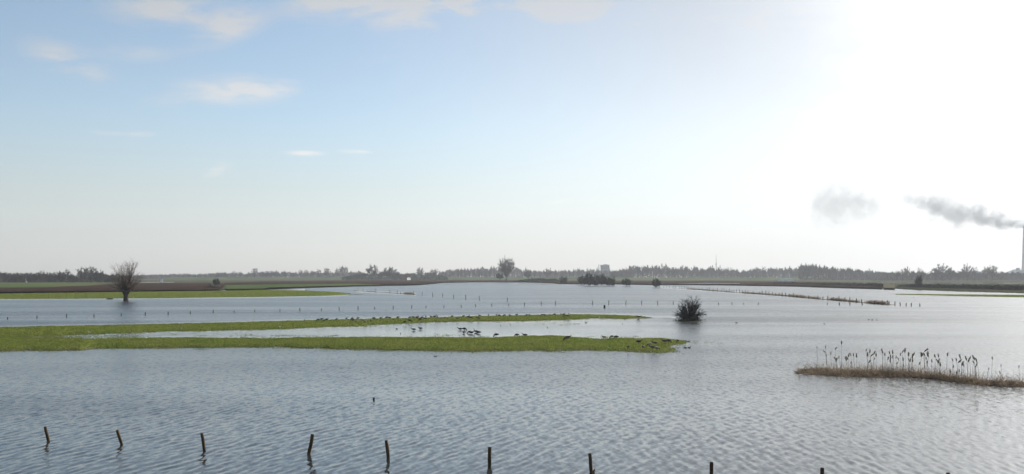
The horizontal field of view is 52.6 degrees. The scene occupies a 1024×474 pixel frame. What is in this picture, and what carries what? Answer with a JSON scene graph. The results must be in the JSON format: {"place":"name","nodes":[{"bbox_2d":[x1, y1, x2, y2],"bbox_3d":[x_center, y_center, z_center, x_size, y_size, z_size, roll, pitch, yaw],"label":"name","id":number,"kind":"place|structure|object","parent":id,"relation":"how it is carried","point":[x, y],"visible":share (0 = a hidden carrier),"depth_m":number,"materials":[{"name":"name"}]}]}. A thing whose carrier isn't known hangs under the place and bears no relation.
{"place":"outdoors","nodes":[
{"label":"outdoors","id":0,"kind":"place"},
{"bbox_2d":[0,282,116,287],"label":"winter wheat field","id":1,"kind":"structure","parent":0,"point":[39,284],"depth_m":543.92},
{"bbox_2d":[0,283,223,291],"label":"ploughed field","id":2,"kind":"structure","parent":0,"point":[164,286],"depth_m":402.97,"materials":[{"name":"soil"}]},
{"bbox_2d":[206,283,223,287],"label":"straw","id":3,"kind":"object","parent":2,"relation":"on","point":[211,286],"visible":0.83,"depth_m":394.97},
{"bbox_2d":[212,278,219,284],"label":"shrub","id":4,"kind":"object","parent":2,"relation":"on","point":[215,282],"visible":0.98,"depth_m":478.98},
{"bbox_2d":[0,290,350,298],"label":"meadow strip","id":5,"kind":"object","parent":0,"point":[174,295],"visible":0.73,"depth_m":267.40,"materials":[{"name":"plant"}]},
{"bbox_2d":[0,290,1022,353],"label":"grass","id":6,"kind":"structure","parent":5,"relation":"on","point":[258,341],"depth_m":79.36,"materials":[{"name":"plant"}]},
{"bbox_2d":[226,284,378,288],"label":"meadow","id":7,"kind":"structure","parent":0,"point":[262,286],"depth_m":489.79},
{"bbox_2d":[0,315,645,335],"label":"meadow spit","id":8,"kind":"structure","parent":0,"point":[220,327],"depth_m":100.57,"materials":[{"name":"plant"}]},
{"bbox_2d":[0,336,685,351],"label":"front meadow spit","id":9,"kind":"structure","parent":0,"point":[221,342],"depth_m":74.43,"materials":[{"name":"plant"}]},
{"bbox_2d":[224,280,518,284],"bbox_3d":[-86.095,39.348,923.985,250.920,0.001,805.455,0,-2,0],"label":"ploughed field","id":10,"kind":"structure","parent":0,"point":[383,282],"depth_m":713.79,"materials":[{"name":"soil"}]},
{"bbox_2d":[0,282,1023,473],"bbox_3d":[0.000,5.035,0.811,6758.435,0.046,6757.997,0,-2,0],"label":"water","id":11,"kind":"structure","parent":0,"point":[739,399],"depth_m":45.65,"materials":[{"name":"grey liquid"}]},
{"bbox_2d":[44,426,49,440],"bbox_3d":[-14.045,6.216,31.371,0.104,0.954,0.102,-18,-7,14],"label":"fence post","id":12,"kind":"object","parent":11,"relation":"in","point":[46,434],"visible":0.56,"depth_m":31.37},
{"bbox_2d":[116,430,122,444],"bbox_3d":[-11.602,6.193,30.769,0.099,0.957,0.102,-17,3,-16],"label":"fence post","id":13,"kind":"object","parent":11,"relation":"in","point":[119,437],"visible":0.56,"depth_m":30.73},
{"bbox_2d":[107,259,144,300],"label":"pollard willow","id":14,"kind":"object","parent":11,"relation":"in","point":[126,288],"visible":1,"depth_m":213.22,"materials":[{"name":"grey plant"}]},
{"bbox_2d":[200,433,205,450],"bbox_3d":[-8.827,6.127,29.709,0.099,1.007,0.102,-15,-8,24],"label":"fence post","id":15,"kind":"object","parent":11,"relation":"in","point":[203,442],"visible":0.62,"depth_m":29.71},
{"bbox_2d":[307,434,313,454],"bbox_3d":[-5.701,6.070,29.072,0.110,1.077,0.109,11,1,14],"label":"fence post","id":16,"kind":"object","parent":11,"relation":"in","point":[310,444],"visible":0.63,"depth_m":29.03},
{"bbox_2d":[349,290,416,294],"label":"dead reeds","id":17,"kind":"object","parent":11,"relation":"in","point":[386,292],"visible":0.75,"depth_m":293.39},
{"bbox_2d":[385,440,389,459],"bbox_3d":[-3.372,6.051,28.160,0.101,1.043,0.126,-5,1,-30],"label":"fence post","id":18,"kind":"object","parent":11,"relation":"in","point":[387,450],"visible":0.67,"depth_m":28.11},
{"bbox_2d":[488,447,491,467],"bbox_3d":[-0.591,6.008,27.011,0.110,1.041,0.109,-1,-4,28],"label":"fence post","id":19,"kind":"object","parent":11,"relation":"in","point":[489,457],"visible":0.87,"depth_m":26.99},
{"bbox_2d":[577,275,584,283],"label":"shrub","id":20,"kind":"object","parent":11,"relation":"in","point":[579,279],"visible":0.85,"depth_m":593.54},
{"bbox_2d":[582,273,591,285],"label":"shrub","id":21,"kind":"object","parent":11,"relation":"in","point":[586,278],"visible":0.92,"depth_m":545.45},
{"bbox_2d":[588,453,595,473],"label":"fence post","id":22,"kind":"object","parent":11,"relation":"in","point":[591,471],"visible":1,"depth_m":26.25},
{"bbox_2d":[590,274,599,285],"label":"shrub","id":23,"kind":"object","parent":11,"relation":"in","point":[594,281],"visible":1,"depth_m":539.81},
{"bbox_2d":[598,272,604,284],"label":"shrub","id":24,"kind":"object","parent":11,"relation":"in","point":[601,280],"visible":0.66,"depth_m":558.67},
{"bbox_2d":[602,276,609,285],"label":"shrub","id":25,"kind":"object","parent":11,"relation":"in","point":[605,281],"visible":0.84,"depth_m":533.71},
{"bbox_2d":[607,277,615,285],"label":"shrub","id":26,"kind":"object","parent":11,"relation":"in","point":[611,281],"visible":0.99,"depth_m":527.63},
{"bbox_2d":[621,278,630,285],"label":"shrub","id":27,"kind":"object","parent":11,"relation":"in","point":[627,282],"visible":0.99,"depth_m":515.77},
{"bbox_2d":[651,278,660,286],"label":"shrub","id":28,"kind":"object","parent":11,"relation":"in","point":[654,282],"visible":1,"depth_m":460.72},
{"bbox_2d":[673,318,705,320],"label":"yellow grass","id":29,"kind":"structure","parent":11,"relation":"in","point":[688,319],"depth_m":115.95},
{"bbox_2d":[671,295,710,320],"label":"flooded bush","id":30,"kind":"object","parent":11,"relation":"in","point":[692,308],"visible":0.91,"depth_m":116.46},
{"bbox_2d":[709,462,712,473],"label":"fence post","id":31,"kind":"object","parent":11,"relation":"in","point":[711,467],"visible":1,"depth_m":25.24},
{"bbox_2d":[664,287,891,304],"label":"dead reeds","id":32,"kind":"object","parent":11,"relation":"in","point":[842,299],"visible":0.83,"depth_m":232.20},
{"bbox_2d":[0,278,1023,292],"bbox_3d":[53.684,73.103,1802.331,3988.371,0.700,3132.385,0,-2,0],"label":"farmland","id":33,"kind":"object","parent":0,"point":[896,283],"visible":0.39,"depth_m":872.43,"materials":[{"name":"plant"}]},
{"bbox_2d":[1,272,9,282],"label":"bare tree","id":34,"kind":"object","parent":33,"relation":"on","point":[4,275],"visible":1,"depth_m":728.99,"materials":[{"name":"grey plant"}]},
{"bbox_2d":[9,273,20,282],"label":"bare tree","id":35,"kind":"object","parent":33,"relation":"on","point":[12,278],"visible":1,"depth_m":728.36,"materials":[{"name":"grey plant"}]},
{"bbox_2d":[17,272,25,282],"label":"bare tree","id":36,"kind":"object","parent":33,"relation":"on","point":[21,277],"visible":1,"depth_m":728.84,"materials":[{"name":"grey plant"}]},
{"bbox_2d":[25,273,33,282],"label":"bare tree","id":37,"kind":"object","parent":33,"relation":"on","point":[29,278],"visible":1,"depth_m":728.47,"materials":[{"name":"grey plant"}]},
{"bbox_2d":[38,270,45,281],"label":"bare tree","id":38,"kind":"object","parent":33,"relation":"on","point":[42,275],"visible":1,"depth_m":728.73,"materials":[{"name":"grey plant"}]},
{"bbox_2d":[43,272,53,281],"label":"bare tree","id":39,"kind":"object","parent":33,"relation":"on","point":[47,277],"visible":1,"depth_m":728.60,"materials":[{"name":"grey plant"}]},
{"bbox_2d":[51,271,59,280],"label":"bare tree","id":40,"kind":"object","parent":33,"relation":"on","point":[55,275],"visible":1,"depth_m":728.50,"materials":[{"name":"grey plant"}]},
{"bbox_2d":[56,271,65,281],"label":"bare tree","id":41,"kind":"object","parent":33,"relation":"on","point":[62,277],"visible":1,"depth_m":728.36,"materials":[{"name":"grey plant"}]},
{"bbox_2d":[0,271,127,281],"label":"woods","id":42,"kind":"object","parent":33,"relation":"on","point":[79,279],"visible":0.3,"depth_m":740.10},
{"bbox_2d":[67,273,75,281],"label":"bare tree","id":43,"kind":"object","parent":33,"relation":"on","point":[71,277],"visible":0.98,"depth_m":728.92,"materials":[{"name":"grey plant"}]},
{"bbox_2d":[77,268,87,279],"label":"bare tree","id":44,"kind":"object","parent":33,"relation":"on","point":[79,273],"visible":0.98,"depth_m":728.64,"materials":[{"name":"grey plant"}]},
{"bbox_2d":[81,267,97,281],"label":"bare tree","id":45,"kind":"object","parent":33,"relation":"on","point":[90,272],"visible":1,"depth_m":728.56,"materials":[{"name":"grey plant"}]},
{"bbox_2d":[93,270,103,281],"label":"bare tree","id":46,"kind":"object","parent":33,"relation":"on","point":[100,275],"visible":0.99,"depth_m":728.30,"materials":[{"name":"grey plant"}]},
{"bbox_2d":[101,273,111,281],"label":"bare tree","id":47,"kind":"object","parent":33,"relation":"on","point":[106,278],"visible":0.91,"depth_m":728.45,"materials":[{"name":"grey plant"}]},
{"bbox_2d":[132,271,361,278],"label":"woods","id":48,"kind":"object","parent":33,"relation":"on","point":[331,274],"visible":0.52,"depth_m":1691.30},
{"bbox_2d":[251,268,258,276],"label":"bare tree","id":49,"kind":"object","parent":33,"relation":"on","point":[255,270],"visible":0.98,"depth_m":1597.93,"materials":[{"name":"grey plant"}]},
{"bbox_2d":[323,268,330,276],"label":"bare tree","id":50,"kind":"object","parent":33,"relation":"on","point":[327,270],"visible":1,"depth_m":1598.68,"materials":[{"name":"grey plant"}]},
{"bbox_2d":[163,277,511,278],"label":"river dike","id":51,"kind":"structure","parent":33,"relation":"on","point":[310,278],"depth_m":1464.57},
{"bbox_2d":[339,265,347,276],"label":"bare tree","id":52,"kind":"object","parent":33,"relation":"on","point":[341,271],"visible":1,"depth_m":1598.55,"materials":[{"name":"grey plant"}]},
{"bbox_2d":[365,265,378,277],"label":"bare tree","id":53,"kind":"object","parent":33,"relation":"on","point":[368,270],"visible":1,"depth_m":1078.22,"materials":[{"name":"grey plant"}]},
{"bbox_2d":[383,267,395,279],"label":"bare tree","id":54,"kind":"object","parent":33,"relation":"on","point":[388,271],"visible":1,"depth_m":1098.72,"materials":[{"name":"grey plant"}]},
{"bbox_2d":[342,271,448,279],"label":"woods","id":55,"kind":"object","parent":33,"relation":"on","point":[363,275],"visible":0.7,"depth_m":1262.93,"materials":[{"name":"grey plant"}]},
{"bbox_2d":[392,271,399,278],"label":"bare tree","id":56,"kind":"object","parent":33,"relation":"on","point":[396,276],"visible":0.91,"depth_m":1148.30,"materials":[{"name":"grey plant"}]},
{"bbox_2d":[400,274,410,279],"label":"farmhouse","id":57,"kind":"object","parent":33,"relation":"on","point":[404,277],"visible":0.93,"depth_m":1177.56,"materials":[{"name":"brown brick"}]},
{"bbox_2d":[416,267,423,273],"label":"bare tree","id":58,"kind":"object","parent":33,"relation":"on","point":[420,270],"visible":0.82,"depth_m":1558.31,"materials":[{"name":"grey plant"}]},
{"bbox_2d":[496,273,504,279],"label":"evergreen tree","id":59,"kind":"object","parent":33,"relation":"on","point":[499,276],"visible":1,"depth_m":998.16,"materials":[{"name":"grey plant"}]},
{"bbox_2d":[496,256,515,280],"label":"bare tree","id":60,"kind":"object","parent":33,"relation":"on","point":[506,267],"visible":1,"depth_m":997.38,"materials":[{"name":"grey plant"}]},
{"bbox_2d":[524,271,531,278],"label":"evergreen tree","id":61,"kind":"object","parent":33,"relation":"on","point":[527,274],"visible":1,"depth_m":1247.30,"materials":[{"name":"grey plant"}]},
{"bbox_2d":[439,266,622,277],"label":"woods","id":62,"kind":"object","parent":33,"relation":"on","point":[516,272],"visible":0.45,"depth_m":1677.34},
{"bbox_2d":[513,278,558,281],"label":"hedge","id":63,"kind":"object","parent":33,"relation":"on","point":[541,280],"visible":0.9,"depth_m":832.11,"materials":[{"name":"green plant"}]},
{"bbox_2d":[544,268,552,276],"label":"bare tree","id":64,"kind":"object","parent":33,"relation":"on","point":[548,273],"visible":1,"depth_m":1348.76,"materials":[{"name":"grey plant"}]},
{"bbox_2d":[598,264,609,272],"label":"office tower","id":65,"kind":"structure","parent":33,"relation":"on","point":[605,267],"depth_m":2149.14,"materials":[{"name":"grey concrete"}]},
{"bbox_2d":[632,265,636,275],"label":"bare tree","id":66,"kind":"object","parent":33,"relation":"on","point":[634,272],"visible":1,"depth_m":1418.79,"materials":[{"name":"grey plant"}]},
{"bbox_2d":[644,265,649,276],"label":"bare tree","id":67,"kind":"object","parent":33,"relation":"on","point":[647,271],"visible":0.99,"depth_m":1418.40,"materials":[{"name":"grey plant"}]},
{"bbox_2d":[658,264,664,276],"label":"bare tree","id":68,"kind":"object","parent":33,"relation":"on","point":[662,270],"visible":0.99,"depth_m":1418.68,"materials":[{"name":"grey plant"}]},
{"bbox_2d":[665,267,669,275],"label":"bare tree","id":69,"kind":"object","parent":33,"relation":"on","point":[666,272],"visible":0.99,"depth_m":1418.51,"materials":[{"name":"grey plant"}]},
{"bbox_2d":[512,277,851,279],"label":"dike","id":70,"kind":"structure","parent":33,"relation":"on","point":[678,278],"depth_m":1307.90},
{"bbox_2d":[678,266,687,277],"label":"bare tree","id":71,"kind":"object","parent":33,"relation":"on","point":[681,272],"visible":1,"depth_m":1418.28,"materials":[{"name":"grey plant"}]},
{"bbox_2d":[610,263,798,277],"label":"woods","id":72,"kind":"object","parent":33,"relation":"on","point":[725,274],"visible":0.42,"depth_m":1451.51,"materials":[{"name":"plant"}]},
{"bbox_2d":[708,265,714,277],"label":"bare tree","id":73,"kind":"object","parent":33,"relation":"on","point":[711,272],"visible":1,"depth_m":1418.61,"materials":[{"name":"grey plant"}]},
{"bbox_2d":[754,267,759,276],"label":"bare tree","id":74,"kind":"object","parent":33,"relation":"on","point":[756,271],"visible":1,"depth_m":1418.12,"materials":[{"name":"grey plant"}]},
{"bbox_2d":[760,266,766,276],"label":"bare tree","id":75,"kind":"object","parent":33,"relation":"on","point":[764,272],"visible":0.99,"depth_m":1418.37,"materials":[{"name":"grey plant"}]},
{"bbox_2d":[768,267,774,276],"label":"bare tree","id":76,"kind":"object","parent":33,"relation":"on","point":[770,273],"visible":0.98,"depth_m":1418.62,"materials":[{"name":"grey plant"}]},
{"bbox_2d":[779,267,788,276],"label":"bare tree","id":77,"kind":"object","parent":33,"relation":"on","point":[785,272],"visible":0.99,"depth_m":1417.76,"materials":[{"name":"grey plant"}]},
{"bbox_2d":[778,279,793,280],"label":"greenhouse","id":78,"kind":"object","parent":33,"relation":"on","point":[785,279],"visible":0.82,"depth_m":999.16,"materials":[{"name":"glass"}]},
{"bbox_2d":[792,267,797,276],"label":"bare tree","id":79,"kind":"object","parent":33,"relation":"on","point":[795,270],"visible":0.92,"depth_m":1419.26,"materials":[{"name":"grey plant"}]},
{"bbox_2d":[798,264,806,279],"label":"bare tree","id":80,"kind":"object","parent":33,"relation":"on","point":[801,274],"visible":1,"depth_m":1178.22,"materials":[{"name":"grey plant"}]},
{"bbox_2d":[804,263,810,279],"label":"bare tree","id":81,"kind":"object","parent":33,"relation":"on","point":[808,274],"visible":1,"depth_m":1177.87,"materials":[{"name":"grey plant"}]},
{"bbox_2d":[813,264,818,279],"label":"bare tree","id":82,"kind":"object","parent":33,"relation":"on","point":[816,270],"visible":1,"depth_m":1178.82,"materials":[{"name":"grey plant"}]},
{"bbox_2d":[769,282,883,285],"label":"hedge","id":83,"kind":"object","parent":33,"relation":"on","point":[864,284],"visible":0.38,"depth_m":506.88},
{"bbox_2d":[824,266,828,279],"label":"bare tree","id":84,"kind":"object","parent":33,"relation":"on","point":[826,271],"visible":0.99,"depth_m":1178.86,"materials":[{"name":"grey plant"}]},
{"bbox_2d":[828,267,836,276],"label":"bare tree","id":85,"kind":"object","parent":33,"relation":"on","point":[833,272],"visible":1,"depth_m":1178.35,"materials":[{"name":"grey plant"}]},
{"bbox_2d":[837,269,844,279],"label":"bare tree","id":86,"kind":"object","parent":33,"relation":"on","point":[842,272],"visible":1,"depth_m":1178.98,"materials":[{"name":"grey plant"}]},
{"bbox_2d":[798,263,890,279],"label":"woods","id":87,"kind":"object","parent":33,"relation":"on","point":[837,276],"visible":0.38,"depth_m":1209.29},
{"bbox_2d":[845,266,853,279],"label":"bare tree","id":88,"kind":"object","parent":33,"relation":"on","point":[849,272],"visible":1,"depth_m":1178.81,"materials":[{"name":"grey plant"}]},
{"bbox_2d":[854,270,860,276],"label":"bare tree","id":89,"kind":"object","parent":33,"relation":"on","point":[856,273],"visible":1,"depth_m":1178.37,"materials":[{"name":"grey plant"}]},
{"bbox_2d":[904,266,909,277],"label":"bare tree","id":90,"kind":"object","parent":33,"relation":"on","point":[906,272],"visible":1,"depth_m":1018.97,"materials":[{"name":"grey plant"}]},
{"bbox_2d":[908,271,915,277],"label":"bare tree","id":91,"kind":"object","parent":33,"relation":"on","point":[912,273],"visible":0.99,"depth_m":1018.47,"materials":[{"name":"grey plant"}]},
{"bbox_2d":[914,275,922,286],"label":"shrub","id":92,"kind":"object","parent":33,"relation":"on","point":[919,280],"visible":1,"depth_m":399.20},
{"bbox_2d":[916,269,924,277],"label":"bare tree","id":93,"kind":"object","parent":33,"relation":"on","point":[923,274],"visible":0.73,"depth_m":1017.90,"materials":[{"name":"grey plant"}]},
{"bbox_2d":[930,267,940,277],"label":"bare tree","id":94,"kind":"object","parent":33,"relation":"on","point":[935,273],"visible":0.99,"depth_m":1018.67,"materials":[{"name":"grey plant"}]},
{"bbox_2d":[934,264,951,280],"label":"bare tree","id":95,"kind":"object","parent":33,"relation":"on","point":[941,273],"visible":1,"depth_m":1018.11,"materials":[{"name":"grey plant"}]},
{"bbox_2d":[871,270,1023,280],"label":"woods","id":96,"kind":"object","parent":33,"relation":"on","point":[978,276],"visible":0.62,"depth_m":1069.25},
{"bbox_2d":[944,267,954,279],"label":"bare tree","id":97,"kind":"object","parent":33,"relation":"on","point":[949,275],"visible":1,"depth_m":1018.00,"materials":[{"name":"grey plant"}]},
{"bbox_2d":[955,271,963,280],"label":"bare tree","id":98,"kind":"object","parent":33,"relation":"on","point":[958,274],"visible":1,"depth_m":1019.12,"materials":[{"name":"grey plant"}]},
{"bbox_2d":[897,283,1023,289],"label":"hedge","id":99,"kind":"object","parent":33,"relation":"on","point":[991,287],"visible":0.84,"depth_m":358.64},
{"bbox_2d":[961,264,972,277],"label":"bare tree","id":100,"kind":"object","parent":33,"relation":"on","point":[964,271],"visible":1,"depth_m":1018.48,"materials":[{"name":"grey plant"}]},
{"bbox_2d":[981,267,989,277],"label":"bare tree","id":101,"kind":"object","parent":33,"relation":"on","point":[984,271],"visible":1,"depth_m":1018.93,"materials":[{"name":"grey plant"}]},
{"bbox_2d":[985,265,998,280],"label":"bare tree","id":102,"kind":"object","parent":33,"relation":"on","point":[992,270],"visible":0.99,"depth_m":1018.70,"materials":[{"name":"grey plant"}]},
{"bbox_2d":[996,271,1004,279],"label":"bare tree","id":103,"kind":"object","parent":33,"relation":"on","point":[1000,276],"visible":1,"depth_m":1018.64,"materials":[{"name":"grey plant"}]},
{"bbox_2d":[1008,268,1023,277],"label":"boiler house","id":104,"kind":"structure","parent":33,"relation":"on","point":[1019,270],"depth_m":1944.74,"materials":[{"name":"grey concrete"}]},
{"bbox_2d":[1022,226,1023,268],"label":"power station chimney","id":105,"kind":"object","parent":33,"relation":"on","point":[1023,250],"visible":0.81,"depth_m":1999.33,"materials":[{"name":"concrete"}]},
{"bbox_2d":[0,0,1023,277],"label":"sky","id":106,"kind":"structure","parent":0,"point":[168,137],"materials":[{"name":"blue"}]},
{"bbox_2d":[678,283,739,283],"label":"ditch water","id":107,"kind":"structure","parent":0,"point":[708,283],"depth_m":595.86,"materials":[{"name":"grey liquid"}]},
{"bbox_2d":[556,281,881,287],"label":"brown shore","id":108,"kind":"structure","parent":0,"point":[740,282],"depth_m":713.78,"materials":[{"name":"soil"}]},
{"bbox_2d":[559,276,567,283],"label":"shrub","id":109,"kind":"object","parent":108,"relation":"on","point":[563,280],"visible":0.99,"depth_m":703.49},
{"bbox_2d":[883,284,894,287],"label":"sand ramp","id":110,"kind":"structure","parent":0,"point":[889,286],"depth_m":428.06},
{"bbox_2d":[857,283,1023,283],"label":"river","id":111,"kind":"structure","parent":0,"point":[978,283],"depth_m":595.86,"materials":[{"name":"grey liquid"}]},
{"bbox_2d":[896,294,1023,296],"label":"grass bank","id":112,"kind":"structure","parent":0,"point":[964,295],"depth_m":262.74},
{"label":"reed bank","id":113,"kind":"structure","parent":0,"visible":0},
{"bbox_2d":[785,359,1023,386],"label":"reed litter","id":114,"kind":"object","parent":113,"relation":"on","point":[917,373],"visible":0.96,"depth_m":51.28,"materials":[{"name":"plant"}]}
]}

